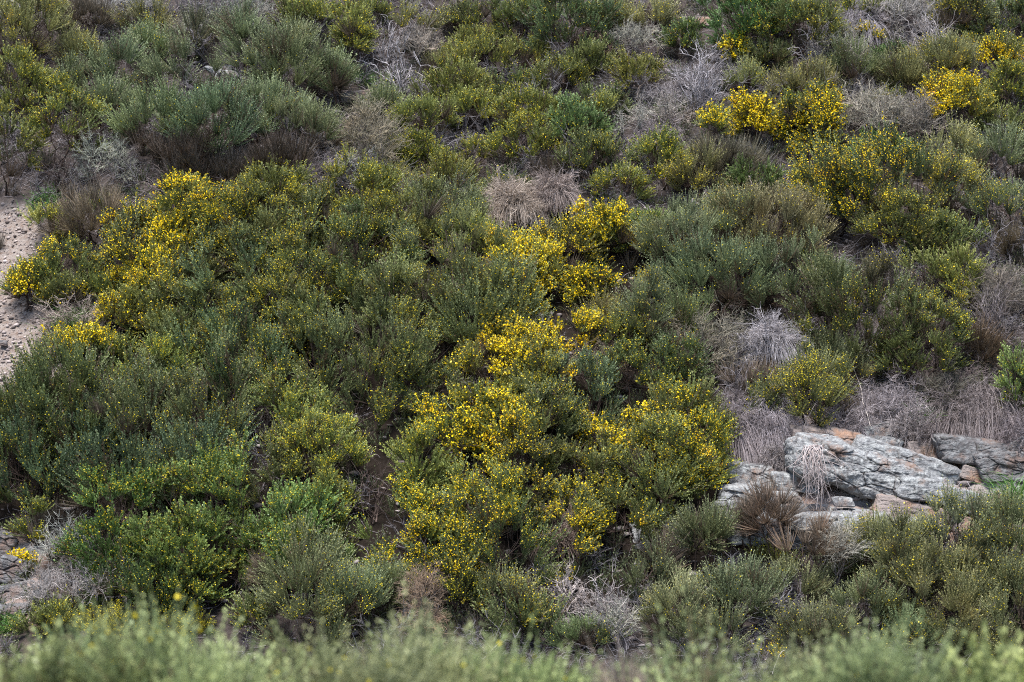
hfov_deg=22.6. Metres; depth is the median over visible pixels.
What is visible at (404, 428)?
undergrowth
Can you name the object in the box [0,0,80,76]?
broom shrub
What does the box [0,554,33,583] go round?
rock
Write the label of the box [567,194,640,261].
broom shrub
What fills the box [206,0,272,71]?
broom shrub
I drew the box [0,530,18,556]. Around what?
rock
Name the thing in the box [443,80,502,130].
broom shrub
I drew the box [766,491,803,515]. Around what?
rock
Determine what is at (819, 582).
broom shrub
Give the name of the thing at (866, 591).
broom shrub
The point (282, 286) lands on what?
broom shrub
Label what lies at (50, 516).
heath undergrowth
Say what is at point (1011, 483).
grass tuft
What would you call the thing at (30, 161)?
broom shrub
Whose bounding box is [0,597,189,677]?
broom shrub
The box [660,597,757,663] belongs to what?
broom shrub
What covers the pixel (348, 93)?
rock
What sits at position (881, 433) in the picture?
rock
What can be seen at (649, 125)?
dry grass clump
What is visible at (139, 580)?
broom shrub
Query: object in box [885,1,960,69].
dead shrub
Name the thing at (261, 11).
heath bush
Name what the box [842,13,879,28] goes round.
dead shrub
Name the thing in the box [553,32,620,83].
broom shrub
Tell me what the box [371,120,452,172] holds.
broom shrub
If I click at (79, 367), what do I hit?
broom shrub
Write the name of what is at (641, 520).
broom shrub
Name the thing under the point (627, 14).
broom shrub
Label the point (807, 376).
broom shrub
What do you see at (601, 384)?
broom shrub
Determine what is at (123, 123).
broom shrub
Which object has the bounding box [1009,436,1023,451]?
rock
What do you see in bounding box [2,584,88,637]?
broom shrub
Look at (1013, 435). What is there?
dry grass clump
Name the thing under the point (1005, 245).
heath bush
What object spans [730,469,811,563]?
heath bush
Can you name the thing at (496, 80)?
broom shrub
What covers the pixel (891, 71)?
broom shrub
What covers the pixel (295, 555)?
broom shrub
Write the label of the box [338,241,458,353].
broom shrub
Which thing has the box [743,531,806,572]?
broom shrub
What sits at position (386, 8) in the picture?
broom shrub
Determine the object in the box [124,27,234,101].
broom shrub
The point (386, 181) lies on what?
broom shrub
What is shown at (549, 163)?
heath bush
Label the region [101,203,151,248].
broom shrub
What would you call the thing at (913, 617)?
broom shrub
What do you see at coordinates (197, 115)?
broom shrub
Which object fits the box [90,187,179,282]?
broom shrub
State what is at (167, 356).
broom shrub
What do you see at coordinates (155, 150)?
heath bush
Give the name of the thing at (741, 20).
broom shrub
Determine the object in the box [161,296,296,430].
broom shrub
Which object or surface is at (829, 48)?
heath bush
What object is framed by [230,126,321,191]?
heath bush
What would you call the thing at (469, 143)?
broom shrub
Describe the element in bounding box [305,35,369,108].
broom shrub
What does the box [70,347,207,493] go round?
broom shrub
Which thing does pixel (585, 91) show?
broom shrub
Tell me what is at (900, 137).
broom shrub
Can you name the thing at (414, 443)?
broom shrub
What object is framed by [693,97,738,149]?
broom shrub
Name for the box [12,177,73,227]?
grass tuft
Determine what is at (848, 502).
rock
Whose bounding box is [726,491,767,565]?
heath bush
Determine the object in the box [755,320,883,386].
broom shrub
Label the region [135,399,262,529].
broom shrub
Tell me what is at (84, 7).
heath bush
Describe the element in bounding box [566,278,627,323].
broom shrub
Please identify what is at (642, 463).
broom shrub
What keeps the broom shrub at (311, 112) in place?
on the hillside ground
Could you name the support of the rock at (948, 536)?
on the hillside ground
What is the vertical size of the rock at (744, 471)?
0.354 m
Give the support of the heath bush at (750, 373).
on the hillside ground
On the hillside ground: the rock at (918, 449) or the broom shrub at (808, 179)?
the broom shrub at (808, 179)
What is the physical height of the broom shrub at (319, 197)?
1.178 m
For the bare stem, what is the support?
attached to the broom shrub at (807, 376)
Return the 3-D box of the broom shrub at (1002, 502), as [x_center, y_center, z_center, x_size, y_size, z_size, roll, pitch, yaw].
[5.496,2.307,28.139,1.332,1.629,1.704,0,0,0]
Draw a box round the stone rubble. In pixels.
[0,0,1023,681]
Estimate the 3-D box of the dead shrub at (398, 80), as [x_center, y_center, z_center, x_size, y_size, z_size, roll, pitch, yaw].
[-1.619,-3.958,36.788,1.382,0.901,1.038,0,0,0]
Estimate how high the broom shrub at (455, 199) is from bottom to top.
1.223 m
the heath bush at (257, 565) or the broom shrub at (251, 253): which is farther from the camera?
the broom shrub at (251, 253)
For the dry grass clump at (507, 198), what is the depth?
33.27 m
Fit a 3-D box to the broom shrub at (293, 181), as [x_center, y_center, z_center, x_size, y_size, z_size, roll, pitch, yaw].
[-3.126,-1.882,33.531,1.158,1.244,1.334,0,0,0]
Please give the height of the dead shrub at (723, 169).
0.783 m
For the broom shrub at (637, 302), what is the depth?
31.33 m
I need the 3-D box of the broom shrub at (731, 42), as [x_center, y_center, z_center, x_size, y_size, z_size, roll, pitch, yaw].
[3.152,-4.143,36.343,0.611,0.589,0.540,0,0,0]
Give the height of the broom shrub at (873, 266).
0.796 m
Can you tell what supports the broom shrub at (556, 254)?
on the hillside ground
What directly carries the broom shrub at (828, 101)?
on the hillside ground
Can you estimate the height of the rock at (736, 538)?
0.420 m
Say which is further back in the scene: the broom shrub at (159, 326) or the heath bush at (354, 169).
the heath bush at (354, 169)
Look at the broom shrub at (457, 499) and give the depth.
28.25 m
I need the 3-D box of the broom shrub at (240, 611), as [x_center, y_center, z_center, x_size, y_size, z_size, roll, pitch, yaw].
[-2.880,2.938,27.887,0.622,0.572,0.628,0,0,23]
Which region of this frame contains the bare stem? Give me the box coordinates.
[851,361,870,425]
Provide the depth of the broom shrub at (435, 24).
37.39 m
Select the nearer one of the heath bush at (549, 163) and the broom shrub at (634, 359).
the broom shrub at (634, 359)
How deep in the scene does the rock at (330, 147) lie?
34.92 m
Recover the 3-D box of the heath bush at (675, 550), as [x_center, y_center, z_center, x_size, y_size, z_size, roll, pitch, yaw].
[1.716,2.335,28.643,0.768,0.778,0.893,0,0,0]
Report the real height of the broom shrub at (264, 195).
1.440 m
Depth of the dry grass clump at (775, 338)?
31.14 m
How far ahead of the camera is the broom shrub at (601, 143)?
34.15 m
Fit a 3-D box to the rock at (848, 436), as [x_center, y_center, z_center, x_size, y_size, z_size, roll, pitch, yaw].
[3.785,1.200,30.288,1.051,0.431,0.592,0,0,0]
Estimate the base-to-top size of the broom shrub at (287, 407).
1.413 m
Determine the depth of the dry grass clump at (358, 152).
34.55 m
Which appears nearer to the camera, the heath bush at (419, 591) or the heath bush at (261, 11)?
the heath bush at (419, 591)
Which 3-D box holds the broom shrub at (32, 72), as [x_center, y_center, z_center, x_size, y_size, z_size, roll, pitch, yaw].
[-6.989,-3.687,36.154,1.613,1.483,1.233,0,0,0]
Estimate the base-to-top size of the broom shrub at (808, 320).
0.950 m
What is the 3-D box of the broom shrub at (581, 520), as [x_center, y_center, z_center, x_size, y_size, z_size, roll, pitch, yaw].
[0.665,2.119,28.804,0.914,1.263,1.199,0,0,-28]
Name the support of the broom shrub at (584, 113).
on the hillside ground
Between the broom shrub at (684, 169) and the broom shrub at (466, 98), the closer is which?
the broom shrub at (684, 169)
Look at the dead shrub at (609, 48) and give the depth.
36.49 m
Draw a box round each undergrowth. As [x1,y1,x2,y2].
[0,0,1023,680]
[0,0,1023,681]
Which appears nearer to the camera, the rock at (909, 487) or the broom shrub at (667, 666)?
the broom shrub at (667, 666)
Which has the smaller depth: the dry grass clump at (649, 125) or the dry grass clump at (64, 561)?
the dry grass clump at (64, 561)
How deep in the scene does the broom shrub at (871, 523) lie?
28.38 m
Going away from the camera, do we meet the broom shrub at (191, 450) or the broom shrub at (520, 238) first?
the broom shrub at (191, 450)
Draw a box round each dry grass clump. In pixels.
[28,287,112,342]
[34,537,116,602]
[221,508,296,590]
[230,383,297,438]
[291,139,351,195]
[324,130,403,193]
[479,162,558,236]
[519,159,587,226]
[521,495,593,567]
[618,107,689,164]
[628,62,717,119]
[688,362,800,483]
[715,364,810,471]
[724,306,822,373]
[752,408,825,471]
[788,444,854,508]
[807,397,888,435]
[809,362,940,442]
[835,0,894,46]
[865,397,947,448]
[903,366,1023,467]
[975,404,1023,450]
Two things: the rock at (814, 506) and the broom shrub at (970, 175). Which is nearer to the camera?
the rock at (814, 506)
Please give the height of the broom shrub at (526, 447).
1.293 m
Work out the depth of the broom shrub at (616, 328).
31.28 m
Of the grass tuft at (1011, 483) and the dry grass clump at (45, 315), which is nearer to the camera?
the grass tuft at (1011, 483)
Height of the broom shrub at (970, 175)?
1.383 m
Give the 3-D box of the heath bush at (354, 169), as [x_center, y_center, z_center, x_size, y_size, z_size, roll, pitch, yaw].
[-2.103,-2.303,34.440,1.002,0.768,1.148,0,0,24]
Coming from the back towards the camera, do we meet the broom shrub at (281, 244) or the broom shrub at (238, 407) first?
the broom shrub at (281, 244)
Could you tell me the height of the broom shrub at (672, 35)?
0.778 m
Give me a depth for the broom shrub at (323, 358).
30.78 m
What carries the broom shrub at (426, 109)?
on the hillside ground
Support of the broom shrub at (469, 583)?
on the hillside ground
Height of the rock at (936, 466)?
0.609 m
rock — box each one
[0,340,7,345]
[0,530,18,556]
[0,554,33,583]
[0,581,26,603]
[0,602,29,617]
[31,591,63,603]
[205,66,242,85]
[219,64,233,69]
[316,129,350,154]
[341,88,378,102]
[629,521,683,551]
[694,16,710,26]
[711,483,768,518]
[724,461,774,489]
[725,515,804,550]
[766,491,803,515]
[770,471,819,493]
[782,432,948,503]
[787,424,860,444]
[789,506,917,535]
[798,503,828,512]
[831,496,854,506]
[851,434,961,484]
[863,420,894,439]
[864,529,950,551]
[869,494,970,531]
[879,436,903,446]
[895,475,986,510]
[905,441,936,455]
[927,433,1009,465]
[959,464,982,483]
[972,449,1023,482]
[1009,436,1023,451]
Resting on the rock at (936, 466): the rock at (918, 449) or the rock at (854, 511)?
the rock at (918, 449)
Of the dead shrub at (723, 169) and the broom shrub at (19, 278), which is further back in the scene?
the dead shrub at (723, 169)
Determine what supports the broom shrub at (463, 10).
on the hillside ground
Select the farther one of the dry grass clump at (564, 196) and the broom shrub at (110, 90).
the broom shrub at (110, 90)
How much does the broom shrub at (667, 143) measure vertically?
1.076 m
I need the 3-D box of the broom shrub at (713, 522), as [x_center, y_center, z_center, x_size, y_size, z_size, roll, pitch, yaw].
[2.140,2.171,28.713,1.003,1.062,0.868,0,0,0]
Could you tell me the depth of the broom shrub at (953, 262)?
31.93 m
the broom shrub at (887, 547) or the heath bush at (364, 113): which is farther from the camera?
the heath bush at (364, 113)
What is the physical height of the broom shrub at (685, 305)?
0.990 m
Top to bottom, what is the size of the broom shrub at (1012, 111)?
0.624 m
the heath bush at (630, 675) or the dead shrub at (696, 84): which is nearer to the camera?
the heath bush at (630, 675)
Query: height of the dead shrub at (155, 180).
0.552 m
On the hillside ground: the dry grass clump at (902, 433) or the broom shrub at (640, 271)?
the broom shrub at (640, 271)
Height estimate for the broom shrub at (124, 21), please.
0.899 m
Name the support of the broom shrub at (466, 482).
on the hillside ground
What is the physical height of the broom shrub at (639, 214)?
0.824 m
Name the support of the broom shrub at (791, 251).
on the hillside ground
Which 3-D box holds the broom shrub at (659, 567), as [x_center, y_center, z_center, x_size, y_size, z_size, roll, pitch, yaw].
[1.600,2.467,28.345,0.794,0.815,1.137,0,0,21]
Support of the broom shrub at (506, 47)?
on the hillside ground
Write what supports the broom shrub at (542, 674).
on the hillside ground
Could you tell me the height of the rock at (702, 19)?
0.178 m
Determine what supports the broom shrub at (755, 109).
on the hillside ground
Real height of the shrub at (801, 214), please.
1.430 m
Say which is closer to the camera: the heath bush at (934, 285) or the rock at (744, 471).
the rock at (744, 471)
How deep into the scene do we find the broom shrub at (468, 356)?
30.26 m
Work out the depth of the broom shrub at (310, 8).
37.47 m
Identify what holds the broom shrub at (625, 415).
on the hillside ground
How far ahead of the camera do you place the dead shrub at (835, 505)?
29.00 m
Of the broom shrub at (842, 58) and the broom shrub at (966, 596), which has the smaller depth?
the broom shrub at (966, 596)
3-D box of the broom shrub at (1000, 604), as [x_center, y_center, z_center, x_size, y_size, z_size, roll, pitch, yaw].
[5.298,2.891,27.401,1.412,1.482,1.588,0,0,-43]
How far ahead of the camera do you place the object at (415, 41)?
37.33 m
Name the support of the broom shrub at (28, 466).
on the hillside ground
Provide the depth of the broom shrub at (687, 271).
31.82 m
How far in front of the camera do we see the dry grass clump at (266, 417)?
30.84 m
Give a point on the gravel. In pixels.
(9, 324)
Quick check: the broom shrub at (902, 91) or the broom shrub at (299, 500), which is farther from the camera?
the broom shrub at (902, 91)
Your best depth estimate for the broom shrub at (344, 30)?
36.92 m
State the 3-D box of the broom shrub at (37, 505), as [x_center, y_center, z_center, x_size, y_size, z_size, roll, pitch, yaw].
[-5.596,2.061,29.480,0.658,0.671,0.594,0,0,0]
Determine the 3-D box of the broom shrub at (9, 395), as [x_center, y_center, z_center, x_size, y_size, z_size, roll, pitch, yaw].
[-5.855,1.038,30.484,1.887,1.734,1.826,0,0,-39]
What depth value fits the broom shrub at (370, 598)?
27.43 m
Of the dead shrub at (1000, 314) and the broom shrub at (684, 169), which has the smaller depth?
the dead shrub at (1000, 314)
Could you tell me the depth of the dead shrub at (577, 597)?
28.17 m
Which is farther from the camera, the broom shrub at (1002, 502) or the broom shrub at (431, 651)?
the broom shrub at (1002, 502)
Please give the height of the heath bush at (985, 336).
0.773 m
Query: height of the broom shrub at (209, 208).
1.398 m
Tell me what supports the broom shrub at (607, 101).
on the hillside ground
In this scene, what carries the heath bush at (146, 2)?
on the hillside ground
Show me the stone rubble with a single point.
(356, 472)
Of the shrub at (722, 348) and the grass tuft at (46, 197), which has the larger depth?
the grass tuft at (46, 197)
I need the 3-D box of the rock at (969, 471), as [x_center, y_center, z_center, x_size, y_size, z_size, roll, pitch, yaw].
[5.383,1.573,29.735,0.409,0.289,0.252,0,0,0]
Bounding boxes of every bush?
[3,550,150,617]
[19,505,93,562]
[32,173,129,242]
[53,121,145,187]
[62,0,118,38]
[94,0,169,27]
[129,120,226,173]
[151,139,272,192]
[201,0,274,27]
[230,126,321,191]
[240,545,289,597]
[318,142,394,196]
[323,91,414,164]
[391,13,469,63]
[393,560,451,643]
[517,138,585,181]
[563,338,630,381]
[576,634,668,681]
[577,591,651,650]
[600,11,683,59]
[610,100,675,143]
[613,76,697,130]
[634,517,696,571]
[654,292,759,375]
[673,126,774,178]
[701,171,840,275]
[711,354,786,397]
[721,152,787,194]
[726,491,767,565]
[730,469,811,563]
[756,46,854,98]
[800,19,872,69]
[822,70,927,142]
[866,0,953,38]
[869,82,975,142]
[893,261,958,296]
[896,329,998,399]
[913,348,984,411]
[944,258,1023,327]
[956,309,1014,365]
[986,215,1023,264]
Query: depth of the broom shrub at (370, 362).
30.47 m
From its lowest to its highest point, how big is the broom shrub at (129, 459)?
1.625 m
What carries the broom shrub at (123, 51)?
on the hillside ground
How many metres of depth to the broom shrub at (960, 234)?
32.78 m
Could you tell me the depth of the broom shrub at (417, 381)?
30.51 m
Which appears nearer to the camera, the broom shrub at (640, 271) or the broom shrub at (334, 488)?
the broom shrub at (334, 488)
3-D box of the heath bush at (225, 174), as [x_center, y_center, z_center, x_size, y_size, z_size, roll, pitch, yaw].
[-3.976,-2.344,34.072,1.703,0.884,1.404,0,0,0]
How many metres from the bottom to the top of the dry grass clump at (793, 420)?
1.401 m
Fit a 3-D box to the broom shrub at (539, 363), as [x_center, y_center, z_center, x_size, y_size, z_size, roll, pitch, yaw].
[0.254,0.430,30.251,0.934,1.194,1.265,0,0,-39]
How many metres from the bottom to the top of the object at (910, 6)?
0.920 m
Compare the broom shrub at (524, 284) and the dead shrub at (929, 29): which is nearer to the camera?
the broom shrub at (524, 284)
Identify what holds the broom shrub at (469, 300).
on the hillside ground
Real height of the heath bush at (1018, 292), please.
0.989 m
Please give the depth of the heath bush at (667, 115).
34.88 m
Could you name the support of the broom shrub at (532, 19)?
on the hillside ground
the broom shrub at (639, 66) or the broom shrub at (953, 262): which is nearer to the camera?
the broom shrub at (953, 262)
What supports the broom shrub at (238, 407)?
on the hillside ground
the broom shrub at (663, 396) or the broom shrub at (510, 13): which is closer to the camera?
the broom shrub at (663, 396)
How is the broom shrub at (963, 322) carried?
on the hillside ground
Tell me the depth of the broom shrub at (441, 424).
29.73 m
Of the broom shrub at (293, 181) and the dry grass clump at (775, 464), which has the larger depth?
the broom shrub at (293, 181)
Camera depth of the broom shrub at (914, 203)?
32.86 m
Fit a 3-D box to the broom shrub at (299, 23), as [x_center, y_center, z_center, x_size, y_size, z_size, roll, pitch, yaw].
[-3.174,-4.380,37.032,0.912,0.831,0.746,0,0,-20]
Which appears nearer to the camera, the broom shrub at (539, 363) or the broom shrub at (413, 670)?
the broom shrub at (413, 670)
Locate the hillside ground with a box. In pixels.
[0,0,1023,681]
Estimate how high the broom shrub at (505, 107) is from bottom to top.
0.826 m
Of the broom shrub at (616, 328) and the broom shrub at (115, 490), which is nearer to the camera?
the broom shrub at (115, 490)
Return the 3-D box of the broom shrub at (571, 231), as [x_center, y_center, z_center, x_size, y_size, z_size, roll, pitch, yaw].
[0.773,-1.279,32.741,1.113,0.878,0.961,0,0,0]
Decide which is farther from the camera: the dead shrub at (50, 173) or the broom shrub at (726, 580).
the dead shrub at (50, 173)
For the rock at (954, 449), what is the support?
on the hillside ground
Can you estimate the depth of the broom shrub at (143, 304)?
32.13 m
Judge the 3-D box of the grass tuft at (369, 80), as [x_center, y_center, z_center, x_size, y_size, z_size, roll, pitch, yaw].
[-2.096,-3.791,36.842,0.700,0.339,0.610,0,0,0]
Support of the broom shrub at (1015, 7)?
on the hillside ground
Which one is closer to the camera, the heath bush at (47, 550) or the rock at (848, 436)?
the heath bush at (47, 550)
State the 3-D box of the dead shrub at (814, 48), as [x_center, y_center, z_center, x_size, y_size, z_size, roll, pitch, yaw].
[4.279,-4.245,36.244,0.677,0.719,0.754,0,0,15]
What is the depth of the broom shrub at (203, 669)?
9.00 m
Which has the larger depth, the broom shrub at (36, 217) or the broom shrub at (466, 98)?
the broom shrub at (466, 98)
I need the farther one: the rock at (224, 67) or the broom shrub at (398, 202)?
the rock at (224, 67)
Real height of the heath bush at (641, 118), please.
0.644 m
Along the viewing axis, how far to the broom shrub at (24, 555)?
29.20 m
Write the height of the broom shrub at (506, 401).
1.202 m
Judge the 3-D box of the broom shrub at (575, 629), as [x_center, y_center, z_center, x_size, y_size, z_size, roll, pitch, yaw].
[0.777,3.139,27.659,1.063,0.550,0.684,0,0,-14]
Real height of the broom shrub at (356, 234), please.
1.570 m
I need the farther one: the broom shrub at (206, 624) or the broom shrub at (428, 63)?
the broom shrub at (428, 63)
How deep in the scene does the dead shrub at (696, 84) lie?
35.37 m
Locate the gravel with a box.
[0,202,65,385]
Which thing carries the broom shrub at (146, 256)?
on the hillside ground
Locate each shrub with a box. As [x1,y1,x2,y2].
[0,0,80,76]
[0,30,71,125]
[0,96,51,195]
[0,253,67,311]
[0,322,190,463]
[0,356,95,502]
[0,384,140,505]
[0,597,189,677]
[0,619,168,681]
[1,494,54,545]
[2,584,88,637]
[3,540,38,568]
[15,68,112,169]
[16,198,83,254]
[27,136,82,193]
[28,231,109,285]
[29,264,103,312]
[29,581,336,681]
[40,315,123,353]
[41,44,94,103]
[42,20,111,74]
[47,395,188,533]
[50,459,179,586]
[63,69,149,140]
[69,597,164,636]
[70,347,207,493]
[71,26,161,96]
[72,543,221,637]
[77,264,126,304]
[79,193,109,213]
[89,279,147,335]
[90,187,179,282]
[96,73,214,161]
[96,326,139,369]
[101,0,179,31]
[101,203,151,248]
[101,330,212,422]
[106,250,195,336]
[108,212,203,295]
[109,455,260,607]
[119,12,180,62]
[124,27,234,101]
[129,160,181,197]
[132,165,225,258]
[132,315,213,398]
[134,254,245,375]
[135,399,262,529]
[141,598,216,643]
[148,322,278,485]
[152,67,278,168]
[154,0,223,63]
[155,173,267,273]
[158,236,238,304]
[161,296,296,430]
[164,427,317,573]
[171,211,297,333]
[194,173,316,275]
[196,256,327,387]
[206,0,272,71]
[206,619,357,681]
[209,12,341,91]
[216,68,318,143]
[224,586,277,634]
[227,198,368,323]
[227,295,368,421]
[230,152,316,229]
[236,413,349,512]
[239,474,351,593]
[241,506,362,660]
[246,355,343,475]
[250,94,355,158]
[264,0,347,28]
[267,580,533,681]
[268,401,375,509]
[269,12,325,63]
[278,245,412,373]
[284,286,445,423]
[290,178,353,263]
[293,196,430,312]
[303,460,359,555]
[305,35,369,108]
[306,538,359,577]
[310,141,409,244]
[310,550,395,643]
[321,0,381,72]
[333,0,396,22]
[337,611,536,681]
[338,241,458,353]
[340,165,460,260]
[341,443,399,522]
[349,464,466,588]
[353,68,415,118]
[355,0,454,51]
[356,35,434,95]
[356,542,414,617]
[364,14,414,61]
[370,153,422,186]
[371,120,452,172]
[379,415,461,520]
[383,90,462,130]
[383,310,477,408]
[385,609,606,681]
[386,196,523,340]
[394,159,493,249]
[394,483,500,603]
[404,377,506,467]
[407,45,504,116]
[407,128,448,181]
[412,45,478,76]
[415,142,485,198]
[423,249,543,345]
[424,336,548,442]
[425,549,502,613]
[429,209,515,281]
[431,23,559,74]
[434,0,507,29]
[435,452,537,550]
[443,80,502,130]
[444,457,571,603]
[447,18,502,60]
[455,127,506,169]
[455,382,553,480]
[458,241,557,364]
[460,308,577,390]
[469,565,574,644]
[473,410,558,520]
[476,143,521,178]
[476,553,566,629]
[478,221,559,323]
[480,105,574,164]
[480,164,537,189]
[484,0,556,42]
[488,63,549,106]
[488,80,592,130]
[490,327,576,428]
[505,302,606,352]
[508,368,588,474]
[515,0,627,55]
[522,50,598,97]
[525,472,609,586]
[529,542,569,558]
[530,208,614,266]
[533,89,617,147]
[539,238,586,296]
[539,608,635,655]
[543,341,626,434]
[544,557,601,617]
[550,122,640,180]
[551,423,636,530]
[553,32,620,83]
[555,257,626,308]
[562,624,750,681]
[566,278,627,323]
[566,558,634,624]
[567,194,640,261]
[570,397,658,477]
[572,463,675,557]
[573,0,650,37]
[574,79,636,112]
[575,305,655,352]
[581,330,687,417]
[583,159,657,201]
[586,83,619,122]
[593,30,625,62]
[597,405,719,529]
[599,202,682,259]
[604,43,670,93]
[607,254,684,352]
[611,36,672,68]
[611,528,688,593]
[623,369,700,432]
[625,586,794,681]
[626,116,694,189]
[626,186,726,283]
[629,0,690,35]
[629,562,723,643]
[630,261,682,289]
[631,325,717,387]
[637,219,799,323]
[647,280,719,349]
[650,369,742,500]
[651,10,706,60]
[656,134,736,205]
[658,25,736,110]
[659,490,743,575]
[660,181,782,261]
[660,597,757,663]
[673,371,727,414]
[681,548,795,630]
[691,395,745,448]
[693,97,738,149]
[696,0,801,49]
[701,148,765,190]
[702,222,864,321]
[711,602,1000,681]
[716,30,753,65]
[720,48,769,98]
[721,32,799,70]
[723,84,781,147]
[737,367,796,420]
[737,608,917,681]
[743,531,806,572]
[744,638,786,662]
[745,0,853,57]
[748,342,860,427]
[753,588,863,651]
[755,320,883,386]
[761,548,842,612]
[767,83,820,140]
[767,505,848,605]
[771,125,908,236]
[775,239,938,367]
[781,290,862,354]
[783,74,852,154]
[788,14,834,61]
[792,513,880,608]
[809,522,894,583]
[812,492,849,511]
[814,111,972,235]
[818,26,888,86]
[826,564,910,661]
[836,0,905,18]
[839,504,925,587]
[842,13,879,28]
[843,182,964,257]
[844,496,972,636]
[845,119,913,168]
[848,243,900,298]
[849,19,886,48]
[856,86,905,130]
[862,284,978,388]
[864,83,908,108]
[866,41,946,92]
[868,37,909,59]
[876,527,1016,655]
[877,477,1022,602]
[882,597,942,659]
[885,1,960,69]
[893,239,996,321]
[895,202,990,259]
[896,25,983,77]
[909,108,997,173]
[911,136,990,214]
[912,61,998,127]
[912,619,1023,681]
[915,0,1010,38]
[934,612,1023,660]
[936,25,1023,71]
[948,542,1023,667]
[952,0,1023,39]
[954,165,1023,244]
[955,269,1023,345]
[955,482,1023,629]
[956,114,1023,185]
[966,98,1023,135]
[979,53,1023,119]
[990,340,1023,413]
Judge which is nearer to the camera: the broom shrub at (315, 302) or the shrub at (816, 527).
the shrub at (816, 527)
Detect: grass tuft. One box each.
[0,609,29,634]
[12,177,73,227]
[29,301,105,335]
[352,67,387,85]
[892,401,948,426]
[967,467,1023,516]
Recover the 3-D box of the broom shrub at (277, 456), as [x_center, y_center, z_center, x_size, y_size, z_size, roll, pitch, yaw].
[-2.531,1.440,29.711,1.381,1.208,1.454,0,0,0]
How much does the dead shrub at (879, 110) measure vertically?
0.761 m
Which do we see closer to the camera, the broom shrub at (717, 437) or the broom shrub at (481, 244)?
the broom shrub at (717, 437)
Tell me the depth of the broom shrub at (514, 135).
34.49 m
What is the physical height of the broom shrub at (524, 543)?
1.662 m
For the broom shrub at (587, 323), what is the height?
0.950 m
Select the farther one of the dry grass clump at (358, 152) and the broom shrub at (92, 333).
the dry grass clump at (358, 152)
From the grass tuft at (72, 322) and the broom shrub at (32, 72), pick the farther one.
the broom shrub at (32, 72)
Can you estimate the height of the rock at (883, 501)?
0.501 m
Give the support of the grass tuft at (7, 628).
on the hillside ground
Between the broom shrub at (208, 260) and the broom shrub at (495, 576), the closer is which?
the broom shrub at (495, 576)
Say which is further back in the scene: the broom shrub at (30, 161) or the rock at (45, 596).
the broom shrub at (30, 161)
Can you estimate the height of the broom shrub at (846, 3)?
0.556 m
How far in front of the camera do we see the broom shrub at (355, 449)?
29.57 m
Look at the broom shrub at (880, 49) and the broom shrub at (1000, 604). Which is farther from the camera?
the broom shrub at (880, 49)
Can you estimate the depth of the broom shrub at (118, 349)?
31.77 m
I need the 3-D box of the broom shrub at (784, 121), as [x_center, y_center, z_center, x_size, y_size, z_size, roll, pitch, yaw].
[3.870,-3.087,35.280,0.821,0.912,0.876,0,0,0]
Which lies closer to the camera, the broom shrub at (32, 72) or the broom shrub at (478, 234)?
the broom shrub at (478, 234)
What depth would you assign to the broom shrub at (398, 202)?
33.02 m
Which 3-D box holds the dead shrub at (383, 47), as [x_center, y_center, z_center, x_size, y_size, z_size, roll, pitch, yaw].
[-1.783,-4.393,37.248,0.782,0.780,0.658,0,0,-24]
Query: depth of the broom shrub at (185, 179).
33.02 m
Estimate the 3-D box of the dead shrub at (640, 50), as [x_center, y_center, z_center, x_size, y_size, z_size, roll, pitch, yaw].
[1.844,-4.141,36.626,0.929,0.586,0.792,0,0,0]
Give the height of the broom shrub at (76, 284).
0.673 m
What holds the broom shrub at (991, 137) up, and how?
on the hillside ground
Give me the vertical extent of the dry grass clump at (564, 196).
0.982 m
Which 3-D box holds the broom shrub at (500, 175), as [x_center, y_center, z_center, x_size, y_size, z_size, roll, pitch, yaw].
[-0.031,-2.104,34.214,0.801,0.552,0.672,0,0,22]
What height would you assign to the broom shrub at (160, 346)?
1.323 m
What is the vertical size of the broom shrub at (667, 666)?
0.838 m
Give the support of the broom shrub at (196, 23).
on the hillside ground
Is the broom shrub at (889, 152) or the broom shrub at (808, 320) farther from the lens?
the broom shrub at (889, 152)
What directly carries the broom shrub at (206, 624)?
on the hillside ground
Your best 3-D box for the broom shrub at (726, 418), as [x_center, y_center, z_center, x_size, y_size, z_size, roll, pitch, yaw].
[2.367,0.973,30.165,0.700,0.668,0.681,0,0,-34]
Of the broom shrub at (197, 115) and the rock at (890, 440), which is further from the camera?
the broom shrub at (197, 115)
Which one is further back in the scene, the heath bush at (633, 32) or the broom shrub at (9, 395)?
the heath bush at (633, 32)
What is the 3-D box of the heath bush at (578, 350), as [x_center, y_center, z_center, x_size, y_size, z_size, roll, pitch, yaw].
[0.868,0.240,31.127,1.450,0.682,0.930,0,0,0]

